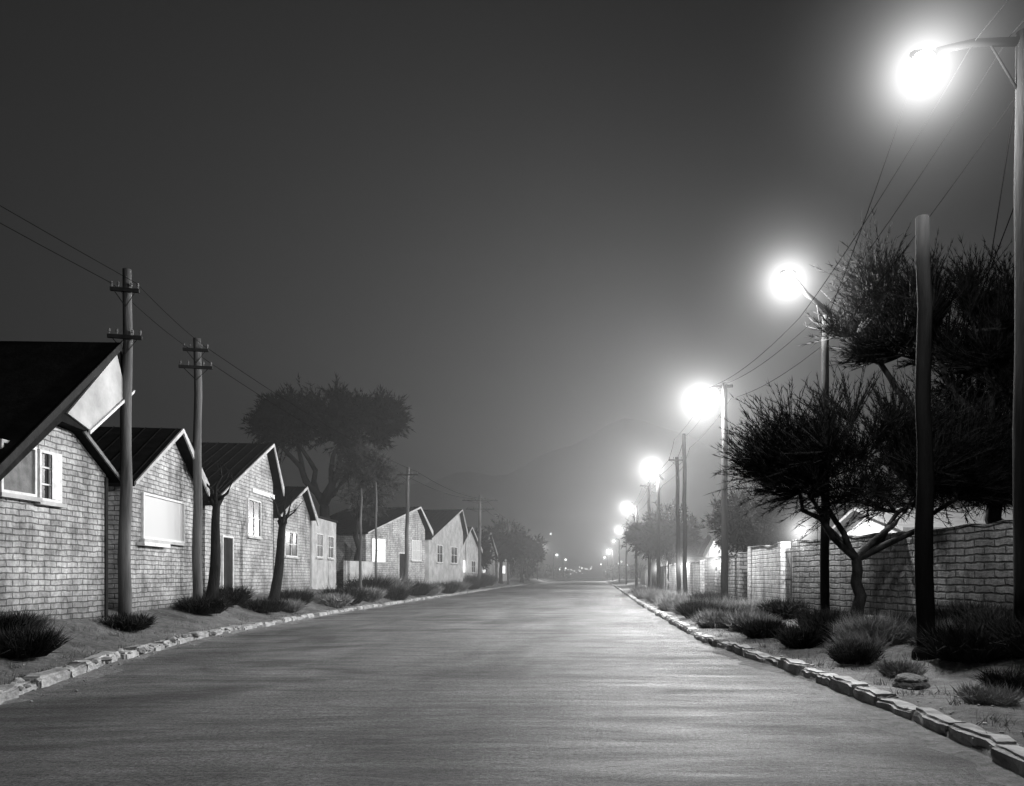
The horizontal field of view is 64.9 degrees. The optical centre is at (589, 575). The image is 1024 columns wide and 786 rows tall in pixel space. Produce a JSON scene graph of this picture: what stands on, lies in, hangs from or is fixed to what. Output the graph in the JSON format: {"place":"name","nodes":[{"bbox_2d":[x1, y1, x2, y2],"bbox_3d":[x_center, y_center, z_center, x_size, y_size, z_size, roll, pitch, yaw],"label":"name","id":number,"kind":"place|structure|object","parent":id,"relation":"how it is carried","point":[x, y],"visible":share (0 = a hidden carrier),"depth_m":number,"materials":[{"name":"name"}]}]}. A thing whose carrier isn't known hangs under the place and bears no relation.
{"place":"outdoors","nodes":[
{"label":"outdoors","id":0,"kind":"place"},
{"bbox_2d":[203,589,269,594],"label":"plinth","id":1,"kind":"structure","parent":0,"point":[262,591],"depth_m":35.52,"materials":[{"name":"concrete"}]},
{"bbox_2d":[201,454,272,590],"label":"walls","id":2,"kind":"structure","parent":1,"relation":"on","point":[253,561],"depth_m":33.75,"materials":[{"name":"brick"}]},
{"bbox_2d":[224,537,231,587],"bbox_3d":[-14.222,-0.375,31.354,0.027,2.250,1.111,0,0,-6],"label":"door","id":3,"kind":"structure","parent":2,"relation":"attached to","point":[227,560],"depth_m":31.36,"materials":[{"name":"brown wood"}]},
{"bbox_2d":[190,442,281,505],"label":"roof","id":4,"kind":"structure","parent":2,"relation":"on","point":[237,458],"depth_m":34.32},
{"bbox_2d":[221,443,283,495],"bbox_3d":[-14.086,-4.309,33.481,0.048,3.461,9.280,0,0,-6],"label":"bargeboard","id":5,"kind":"object","parent":4,"relation":"attached to","point":[251,466],"visible":0.75,"depth_m":34.80,"materials":[{"name":"paint"}]},
{"bbox_2d":[249,500,259,535],"bbox_3d":[-14.578,-2.500,34.669,0.017,1.480,1.675,0,0,-6],"label":"window pane","id":6,"kind":"object","parent":2,"relation":"attached to","point":[257,516],"visible":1,"depth_m":34.63,"materials":[{"name":"glass"}]},
{"bbox_2d":[0,577,1004,785],"bbox_3d":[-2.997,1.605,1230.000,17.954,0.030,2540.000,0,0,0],"label":"road","id":7,"kind":"structure","parent":0,"point":[588,681],"depth_m":9.28,"materials":[{"name":"asphalt"}]},
{"bbox_2d":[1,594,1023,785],"bbox_3d":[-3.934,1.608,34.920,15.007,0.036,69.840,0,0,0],"label":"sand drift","id":8,"kind":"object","parent":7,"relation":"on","point":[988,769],"visible":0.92,"depth_m":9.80,"materials":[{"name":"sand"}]},
{"bbox_2d":[0,577,1023,757],"bbox_3d":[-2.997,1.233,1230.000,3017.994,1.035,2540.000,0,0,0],"label":"ground","id":9,"kind":"structure","parent":0,"point":[967,712],"depth_m":14.87,"materials":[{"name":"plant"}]},
{"bbox_2d":[0,606,49,633],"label":"shrub","id":10,"kind":"object","parent":9,"relation":"on","point":[18,618],"visible":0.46,"depth_m":14.08,"materials":[{"name":"black plant"}]},
{"bbox_2d":[0,620,80,658],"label":"shrub","id":11,"kind":"object","parent":9,"relation":"on","point":[20,644],"visible":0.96,"depth_m":13.41,"materials":[{"name":"black plant"}]},
{"bbox_2d":[0,426,105,619],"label":"walls","id":12,"kind":"structure","parent":9,"relation":"on","point":[51,559],"depth_m":17.74,"materials":[{"name":"brick"}]},
{"bbox_2d":[0,492,42,501],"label":"window sill","id":13,"kind":"structure","parent":12,"relation":"attached to","point":[19,497],"depth_m":16.20,"materials":[{"name":"paint"}]},
{"bbox_2d":[4,489,34,496],"bbox_3d":[-11.620,-1.680,16.262,0.069,0.060,0.961,0,0,-3],"label":"window frame","id":14,"kind":"object","parent":13,"relation":"on","point":[17,492],"visible":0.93,"depth_m":16.25,"materials":[{"name":"white paint"}]},
{"bbox_2d":[4,443,32,493],"bbox_3d":[-11.645,-2.175,16.261,0.017,0.930,0.961,0,0,-3],"label":"window pane","id":15,"kind":"object","parent":14,"relation":"on","point":[18,477],"visible":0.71,"depth_m":16.41,"materials":[{"name":"glass"}]},
{"bbox_2d":[34,500,66,507],"bbox_3d":[-11.636,-1.553,17.275,0.129,0.086,0.926,0,0,-3],"label":"window sill","id":16,"kind":"structure","parent":12,"relation":"attached to","point":[53,504],"depth_m":17.22,"materials":[{"name":"paint"}]},
{"bbox_3d":[-11.681,-2.140,17.627,0.072,1.080,0.063,0,0,0],"label":"window frame","id":17,"kind":"object","parent":16,"relation":"on","visible":0},
{"bbox_2d":[52,455,61,500],"bbox_3d":[-11.626,-2.140,17.445,0.015,0.960,0.338,0,0,-3],"label":"shutter","id":18,"kind":"object","parent":17,"relation":"attached to","point":[56,477],"visible":1,"depth_m":17.42,"materials":[{"name":"white paint"}]},
{"bbox_2d":[0,341,121,480],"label":"roof","id":19,"kind":"structure","parent":12,"relation":"on","point":[40,381],"depth_m":17.94,"materials":[{"name":"black"}]},
{"bbox_2d":[0,341,122,474],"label":"bargeboard","id":20,"kind":"object","parent":19,"relation":"attached to","point":[36,431],"visible":1,"depth_m":16.97,"materials":[{"name":"grey wood"}]},
{"bbox_2d":[66,356,122,429],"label":"gable panel","id":21,"kind":"structure","parent":19,"relation":"attached to","point":[99,398],"depth_m":18.61,"materials":[{"name":"paint"}]},
{"bbox_2d":[71,431,119,482],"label":"side roof","id":22,"kind":"structure","parent":12,"relation":"on","point":[95,456],"depth_m":18.92,"materials":[{"name":"black"}]},
{"bbox_2d":[104,477,107,618],"bbox_3d":[-11.834,-0.550,19.487,0.135,3.700,0.118,0,0,0],"label":"corner board","id":23,"kind":"object","parent":12,"relation":"attached to","point":[105,544],"visible":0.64,"depth_m":19.43,"materials":[{"name":"grey wood"}]},
{"bbox_2d":[107,268,141,615],"bbox_3d":[-11.418,-3.126,19.718,0.760,8.854,0.385,0,0,-14],"label":"utility pole","id":24,"kind":"object","parent":9,"relation":"on","point":[127,290],"visible":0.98,"depth_m":19.62,"materials":[{"name":"grey wood"}]},
{"bbox_2d":[0,205,511,521],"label":"overhead wires","id":25,"kind":"object","parent":24,"relation":"attached to","point":[213,352],"visible":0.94,"depth_m":25.53,"materials":[{"name":"black"}]},
{"bbox_2d":[96,609,159,632],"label":"shrub","id":26,"kind":"object","parent":9,"relation":"on","point":[124,621],"visible":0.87,"depth_m":19.03,"materials":[{"name":"black plant"}]},
{"bbox_2d":[108,594,192,611],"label":"plinth","id":27,"kind":"structure","parent":9,"relation":"on","point":[144,603],"depth_m":22.84,"materials":[{"name":"brick"}]},
{"bbox_2d":[108,443,193,598],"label":"walls","id":28,"kind":"structure","parent":27,"relation":"on","point":[158,571],"depth_m":23.63,"materials":[{"name":"brick"}]},
{"bbox_2d":[87,426,203,487],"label":"roof","id":29,"kind":"structure","parent":28,"relation":"on","point":[148,449],"depth_m":23.48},
{"bbox_2d":[134,428,209,496],"bbox_3d":[-12.428,-3.470,24.054,0.048,2.140,5.976,0,0,-8],"label":"bargeboard","id":30,"kind":"object","parent":29,"relation":"attached to","point":[205,482],"visible":0.9,"depth_m":24.06,"materials":[{"name":"paint"}]},
{"bbox_2d":[145,495,182,540],"bbox_3d":[-12.789,-1.700,24.002,0.017,1.180,3.155,0,0,-8],"label":"window pane","id":31,"kind":"object","parent":28,"relation":"attached to","point":[163,519],"visible":1,"depth_m":23.96,"materials":[{"name":"glass"}]},
{"bbox_2d":[178,338,212,597],"bbox_3d":[-12.584,-3.151,25.638,1.000,8.906,0.423,0,0,-11],"label":"utility pole","id":32,"kind":"object","parent":9,"relation":"on","point":[197,349],"visible":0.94,"depth_m":25.55,"materials":[{"name":"grey wood"}]},
{"bbox_2d":[170,591,233,614],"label":"shrub","id":33,"kind":"object","parent":9,"relation":"on","point":[204,604],"visible":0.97,"depth_m":24.45,"materials":[{"name":"black plant"}]},
{"bbox_2d":[202,457,243,597],"bbox_3d":[-12.456,-1.406,26.937,1.493,5.166,1.129,0,0,26],"label":"bare tree","id":34,"kind":"object","parent":9,"relation":"on","point":[215,501],"visible":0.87,"depth_m":26.78,"materials":[{"name":"black plant"}]},
{"bbox_2d":[203,581,257,604],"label":"shrub","id":35,"kind":"object","parent":9,"relation":"on","point":[238,596],"visible":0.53,"depth_m":27.37,"materials":[{"name":"black plant"}]},
{"bbox_2d":[239,596,288,612],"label":"shrub","id":36,"kind":"object","parent":9,"relation":"on","point":[275,605],"visible":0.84,"depth_m":28.77,"materials":[{"name":"black plant"}]},
{"bbox_2d":[0,583,531,704],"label":"stone kerb","id":37,"kind":"structure","parent":9,"relation":"on","point":[49,677],"depth_m":15.11,"materials":[{"name":"stone"}]},
{"bbox_2d":[266,489,304,600],"bbox_3d":[-12.583,-1.174,33.100,1.449,4.951,1.471,0,0,-36],"label":"bare tree","id":38,"kind":"object","parent":9,"relation":"on","point":[275,588],"visible":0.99,"depth_m":33.07,"materials":[{"name":"black plant"}]},
{"bbox_2d":[273,495,309,587],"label":"walls","id":39,"kind":"structure","parent":9,"relation":"on","point":[296,572],"depth_m":42.89,"materials":[{"name":"brick"}]},
{"bbox_2d":[273,486,315,520],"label":"roof","id":40,"kind":"structure","parent":39,"relation":"on","point":[297,491],"depth_m":42.17,"materials":[{"name":"black"}]},
{"bbox_2d":[264,585,321,604],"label":"shrub","id":41,"kind":"object","parent":9,"relation":"on","point":[304,596],"visible":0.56,"depth_m":33.70,"materials":[{"name":"black plant"}]},
{"bbox_2d":[310,518,335,586],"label":"walls","id":42,"kind":"structure","parent":9,"relation":"on","point":[322,572],"depth_m":48.11,"materials":[{"name":"paint"}]},
{"bbox_2d":[238,371,414,587],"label":"acacia tree","id":43,"kind":"object","parent":9,"relation":"on","point":[380,417],"visible":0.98,"depth_m":54.19,"materials":[{"name":"grey plant"}]},
{"bbox_2d":[311,591,354,606],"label":"shrub","id":44,"kind":"object","parent":9,"relation":"on","point":[335,600],"visible":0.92,"depth_m":36.53,"materials":[{"name":"grey plant"}]},
{"bbox_2d":[315,584,370,603],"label":"shrub","id":45,"kind":"object","parent":9,"relation":"on","point":[360,596],"visible":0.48,"depth_m":39.66,"materials":[{"name":"grey plant"}]},
{"bbox_2d":[343,561,372,586],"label":"garden wall","id":46,"kind":"structure","parent":9,"relation":"on","point":[351,567],"depth_m":53.45,"materials":[{"name":"paint"}]},
{"bbox_2d":[328,438,403,560],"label":"pepper tree","id":47,"kind":"object","parent":9,"relation":"on","point":[364,469],"visible":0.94,"depth_m":54.47,"materials":[{"name":"grey plant"}]},
{"bbox_2d":[338,571,396,591],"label":"shrub","id":48,"kind":"object","parent":9,"relation":"on","point":[379,583],"visible":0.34,"depth_m":45.54,"materials":[{"name":"grey plant"}]},
{"bbox_2d":[336,510,424,583],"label":"walls","id":49,"kind":"structure","parent":9,"relation":"on","point":[392,533],"depth_m":59.22,"materials":[{"name":"brick"}]},
{"bbox_2d":[330,507,430,534],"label":"roof","id":50,"kind":"structure","parent":49,"relation":"on","point":[424,522],"depth_m":60.22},
{"bbox_2d":[397,467,417,580],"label":"utility pole","id":51,"kind":"object","parent":9,"relation":"on","point":[406,564],"visible":0.94,"depth_m":52.90,"materials":[{"name":"grey wood"}]},
{"bbox_2d":[462,495,497,580],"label":"utility pole","id":52,"kind":"object","parent":9,"relation":"on","point":[479,540],"visible":0.94,"depth_m":90.86,"materials":[{"name":"grey wood"}]},
{"bbox_2d":[470,526,495,571],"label":"street tree","id":53,"kind":"object","parent":9,"relation":"on","point":[487,557],"visible":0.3,"depth_m":103.05,"materials":[{"name":"grey plant"}]},
{"bbox_2d":[483,514,530,583],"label":"street tree","id":54,"kind":"object","parent":9,"relation":"on","point":[508,545],"visible":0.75,"depth_m":121.22,"materials":[{"name":"grey plant"}]},
{"bbox_2d":[0,603,1023,746],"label":"gravel","id":55,"kind":"structure","parent":9,"relation":"on","point":[149,648],"depth_m":15.40,"materials":[{"name":"gravel"}]},
{"bbox_2d":[504,529,547,582],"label":"street tree","id":56,"kind":"object","parent":9,"relation":"on","point":[531,550],"visible":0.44,"depth_m":149.52,"materials":[{"name":"grey plant"}]},
{"bbox_2d":[509,559,665,579],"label":"distant trees","id":57,"kind":"object","parent":9,"relation":"on","point":[544,571],"visible":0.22,"depth_m":259.49,"materials":[{"name":"plant"}]},
{"bbox_2d":[620,511,665,586],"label":"street tree","id":58,"kind":"object","parent":9,"relation":"on","point":[632,533],"visible":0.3,"depth_m":79.76,"materials":[{"name":"grey plant"}]},
{"bbox_2d":[640,483,656,585],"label":"utility pole","id":59,"kind":"object","parent":9,"relation":"on","point":[649,556],"visible":0.69,"depth_m":71.89,"materials":[{"name":"grey wood"}]},
{"bbox_2d":[625,0,1023,526],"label":"overhead wires","id":60,"kind":"object","parent":59,"relation":"attached to","point":[989,269],"visible":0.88,"depth_m":15.07,"materials":[{"name":"black"}]},
{"bbox_2d":[649,462,663,588],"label":"street lamp","id":61,"kind":"object","parent":9,"relation":"on","point":[652,465],"visible":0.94,"depth_m":55.39,"materials":[{"name":"grey metal"}]},
{"bbox_2d":[630,498,705,588],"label":"street tree","id":62,"kind":"object","parent":9,"relation":"on","point":[667,535],"visible":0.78,"depth_m":64.92,"materials":[{"name":"grey plant"}]},
{"bbox_2d":[669,457,682,593],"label":"utility pole","id":63,"kind":"object","parent":9,"relation":"on","point":[678,570],"visible":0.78,"depth_m":50.39,"materials":[{"name":"grey wood"}]},
{"bbox_2d":[670,562,698,595],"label":"panel","id":64,"kind":"object","parent":9,"relation":"on","point":[694,576],"visible":0.36,"depth_m":49.28,"materials":[{"name":"brick"}]},
{"bbox_2d":[682,433,687,594],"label":"utility pole","id":65,"kind":"object","parent":9,"relation":"on","point":[684,515],"visible":0.91,"depth_m":44.91,"materials":[{"name":"grey wood"}]},
{"bbox_2d":[674,595,720,618],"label":"shrub","id":66,"kind":"object","parent":9,"relation":"on","point":[690,608],"visible":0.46,"depth_m":27.25,"materials":[{"name":"grey plant"}]},
{"bbox_2d":[687,608,737,628],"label":"shrub","id":67,"kind":"object","parent":9,"relation":"on","point":[710,619],"visible":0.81,"depth_m":22.69,"materials":[{"name":"grey plant"}]},
{"bbox_2d":[696,382,732,596],"bbox_3d":[4.700,-4.689,34.000,6.087,12.183,6.400,0,0,0],"label":"street lamp","id":68,"kind":"object","parent":9,"relation":"on","point":[724,386],"visible":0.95,"depth_m":33.89,"materials":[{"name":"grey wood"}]},
{"bbox_2d":[707,555,737,599],"bbox_3d":[6.260,0.287,37.501,0.220,2.425,9.001,0,0,-1],"label":"panel","id":69,"kind":"object","parent":9,"relation":"on","point":[733,575],"visible":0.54,"depth_m":35.64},
{"bbox_2d":[738,552,746,601],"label":"pier","id":70,"kind":"structure","parent":9,"relation":"on","point":[742,573],"depth_m":32.83,"materials":[{"name":"brick"}]},
{"bbox_2d":[721,597,769,614],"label":"shrub","id":71,"kind":"object","parent":9,"relation":"on","point":[753,604],"visible":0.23,"depth_m":25.69,"materials":[{"name":"grey plant"}]},
{"bbox_2d":[720,607,783,630],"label":"shrub","id":72,"kind":"object","parent":9,"relation":"on","point":[731,619],"visible":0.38,"depth_m":21.81,"materials":[{"name":"grey plant"}]},
{"bbox_2d":[700,476,809,554],"bbox_3d":[7.544,-1.740,35.800,5.003,6.166,4.781,0,0,0],"label":"acacia tree","id":73,"kind":"object","parent":9,"relation":"on","point":[773,532],"visible":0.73,"depth_m":35.32,"materials":[{"name":"grey plant"}]},
{"bbox_2d":[698,532,820,559],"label":"bungalow","id":74,"kind":"object","parent":9,"relation":"on","point":[707,548],"visible":0.12,"depth_m":53.55,"materials":[{"name":"paint"}]},
{"bbox_2d":[733,615,787,638],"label":"shrub","id":75,"kind":"object","parent":9,"relation":"on","point":[758,628],"visible":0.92,"depth_m":18.33,"materials":[{"name":"grey plant"}]},
{"bbox_2d":[751,544,777,602],"bbox_3d":[6.385,0.207,28.804,0.220,2.587,4.403,0,0,-2],"label":"panel","id":76,"kind":"object","parent":9,"relation":"on","point":[764,572],"visible":0.66,"depth_m":28.77,"materials":[{"name":"brick"}]},
{"bbox_2d":[728,489,816,551],"bbox_3d":[8.884,-1.637,40.366,5.665,5.932,4.670,0,0,40],"label":"acacia tree","id":77,"kind":"object","parent":9,"relation":"on","point":[794,531],"visible":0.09,"depth_m":38.95,"materials":[{"name":"grey plant"}]},
{"bbox_2d":[778,541,790,602],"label":"pier","id":78,"kind":"structure","parent":9,"relation":"on","point":[783,546],"depth_m":26.44,"materials":[{"name":"brick"}]},
{"bbox_2d":[754,595,815,619],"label":"shrub","id":79,"kind":"object","parent":9,"relation":"on","point":[780,608],"visible":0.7,"depth_m":22.66,"materials":[{"name":"black plant"}]},
{"bbox_2d":[792,539,806,601],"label":"pier","id":80,"kind":"structure","parent":9,"relation":"on","point":[795,567],"depth_m":24.93,"materials":[{"name":"brick"}]},
{"bbox_2d":[769,619,831,648],"bbox_3d":[4.363,1.185,16.558,1.456,0.735,1.523,0,0,0],"label":"shrub","id":81,"kind":"object","parent":9,"relation":"on","point":[791,635],"visible":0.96,"depth_m":16.35,"materials":[{"name":"black plant"}]},
{"bbox_2d":[780,269,837,613],"bbox_3d":[5.100,-4.839,20.600,6.657,12.483,7.000,0,0,0],"label":"street lamp","id":82,"kind":"object","parent":9,"relation":"on","point":[788,277],"visible":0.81,"depth_m":20.52,"materials":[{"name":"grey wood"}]},
{"bbox_2d":[610,583,1023,776],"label":"stone kerb","id":83,"kind":"structure","parent":9,"relation":"on","point":[1007,751],"depth_m":9.65,"materials":[{"name":"stone"}]},
{"bbox_2d":[791,604,867,641],"bbox_3d":[5.151,1.028,17.010,1.817,0.976,1.958,0,0,0],"label":"shrub","id":84,"kind":"object","parent":9,"relation":"on","point":[822,619],"visible":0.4,"depth_m":16.77,"materials":[{"name":"grey plant"}]},
{"bbox_2d":[823,638,889,664],"bbox_3d":[4.517,1.300,13.603,1.222,0.522,1.194,0,0,0],"label":"shrub","id":85,"kind":"object","parent":9,"relation":"on","point":[839,654],"visible":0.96,"depth_m":13.43,"materials":[{"name":"black plant"}]},
{"bbox_2d":[706,355,1012,615],"bbox_3d":[7.138,-1.975,18.891,8.928,6.689,5.914,0,0,0],"label":"acacia tree","id":86,"kind":"object","parent":9,"relation":"on","point":[799,457],"visible":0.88,"depth_m":18.15,"materials":[{"name":"black plant"}]},
{"bbox_2d":[824,627,894,653],"bbox_3d":[4.885,1.195,14.603,1.370,0.652,1.432,0,0,0],"label":"shrub","id":87,"kind":"object","parent":9,"relation":"on","point":[843,639],"visible":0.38,"depth_m":14.41,"materials":[{"name":"grey plant"}]},
{"bbox_2d":[824,608,915,646],"bbox_3d":[5.378,1.022,15.200,2.044,0.948,2.030,0,0,0],"label":"shrub","id":88,"kind":"object","parent":9,"relation":"on","point":[898,632],"visible":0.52,"depth_m":14.87,"materials":[{"name":"grey plant"}]},
{"bbox_2d":[872,656,932,677],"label":"shrub","id":89,"kind":"object","parent":9,"relation":"on","point":[892,667],"visible":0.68,"depth_m":12.09,"materials":[{"name":"grey plant"}]},
{"bbox_2d":[796,207,1013,523],"bbox_3d":[10.802,-3.923,20.694,11.088,10.519,6.074,0,0,0],"label":"acacia tree","id":90,"kind":"object","parent":9,"relation":"on","point":[875,338],"visible":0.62,"depth_m":19.76,"materials":[{"name":"black plant"}]},
{"bbox_2d":[799,522,1012,619],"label":"brick wall","id":91,"kind":"structure","parent":9,"relation":"on","point":[974,562],"depth_m":18.98,"materials":[{"name":"brick"}]},
{"bbox_2d":[798,520,1012,541],"bbox_3d":[8.183,-1.071,17.022,0.260,0.124,16.327,0,0,-11],"label":"coping","id":92,"kind":"object","parent":91,"relation":"on","point":[954,527],"visible":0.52,"depth_m":17.70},
{"bbox_2d":[892,673,930,689],"bbox_3d":[4.348,1.463,10.890,0.495,0.262,0.524,0,0,0],"label":"boulder","id":93,"kind":"object","parent":9,"relation":"on","point":[909,680],"visible":0.87,"depth_m":10.73,"materials":[{"name":"stone"}]},
{"bbox_2d":[832,507,1012,535],"bbox_3d":[14.400,-0.629,30.502,8.700,4.058,9.590,0,0,0],"label":"bungalow","id":94,"kind":"object","parent":9,"relation":"on","point":[877,524],"visible":0.13,"depth_m":28.52,"materials":[{"name":"paint"}]},
{"bbox_2d":[911,214,935,660],"bbox_3d":[5.530,-2.112,13.200,0.468,7.624,0.480,0,0,0],"label":"utility pole","id":95,"kind":"object","parent":9,"relation":"on","point":[924,562],"visible":0.82,"depth_m":13.10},
{"bbox_2d":[906,613,1017,664],"bbox_3d":[5.864,0.970,12.412,2.032,0.886,1.923,0,0,0],"label":"shrub","id":96,"kind":"object","parent":9,"relation":"on","point":[959,643],"visible":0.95,"depth_m":12.09,"materials":[{"name":"black plant"}]},
{"bbox_2d":[915,592,1012,626],"bbox_3d":[7.309,0.768,15.425,1.985,0.957,2.084,0,0,0],"label":"shrub","id":97,"kind":"object","parent":9,"relation":"on","point":[948,610],"visible":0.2,"depth_m":15.19,"materials":[{"name":"black plant"}]},
{"bbox_2d":[909,28,1023,658],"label":"street lamp","id":98,"kind":"object","parent":9,"relation":"on","point":[923,63],"visible":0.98,"depth_m":11.94,"materials":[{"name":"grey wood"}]},
{"bbox_2d":[943,597,1012,635],"bbox_3d":[6.913,0.770,13.183,2.140,0.952,2.256,0,0,0],"label":"shrub","id":99,"kind":"object","parent":9,"relation":"on","point":[991,613],"visible":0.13,"depth_m":13.22,"materials":[{"name":"black plant"}]},
{"bbox_2d":[949,678,1023,706],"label":"shrub","id":100,"kind":"object","parent":9,"relation":"on","point":[982,695],"visible":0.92,"depth_m":9.07,"materials":[{"name":"grey plant"}]},
{"bbox_2d":[966,663,1023,693],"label":"shrub","id":101,"kind":"object","parent":9,"relation":"on","point":[1015,680],"visible":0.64,"depth_m":10.12,"materials":[{"name":"black plant"}]},
{"bbox_2d":[972,604,1023,657],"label":"shrub","id":102,"kind":"object","parent":9,"relation":"on","point":[1012,640],"visible":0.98,"depth_m":11.38,"materials":[{"name":"black plant"}]},
{"bbox_2d":[0,0,1023,503],"label":"sky","id":103,"kind":"structure","parent":0,"point":[542,226],"materials":[{"name":"grey"}]},
{"bbox_2d":[312,418,1009,576],"bbox_3d":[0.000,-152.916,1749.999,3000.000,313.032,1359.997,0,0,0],"label":"hills","id":104,"kind":"structure","parent":0,"point":[574,499],"depth_m":1393.01,"materials":[{"name":"grey"}]},
{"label":"plinth","id":105,"kind":"object","parent":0,"visible":0},
{"bbox_2d":[425,514,462,582],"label":"walls","id":106,"kind":"structure","parent":105,"relation":"on","point":[449,535],"depth_m":74.28,"materials":[{"name":"paint"}]},
{"bbox_2d":[424,509,466,539],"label":"roof","id":107,"kind":"structure","parent":106,"relation":"on","point":[439,520],"depth_m":75.99,"materials":[{"name":"grey"}]},
{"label":"plinth","id":108,"kind":"object","parent":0,"visible":0},
{"bbox_2d":[463,532,477,577],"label":"walls","id":109,"kind":"structure","parent":108,"relation":"on","point":[470,550],"depth_m":93.66,"materials":[{"name":"paint"}]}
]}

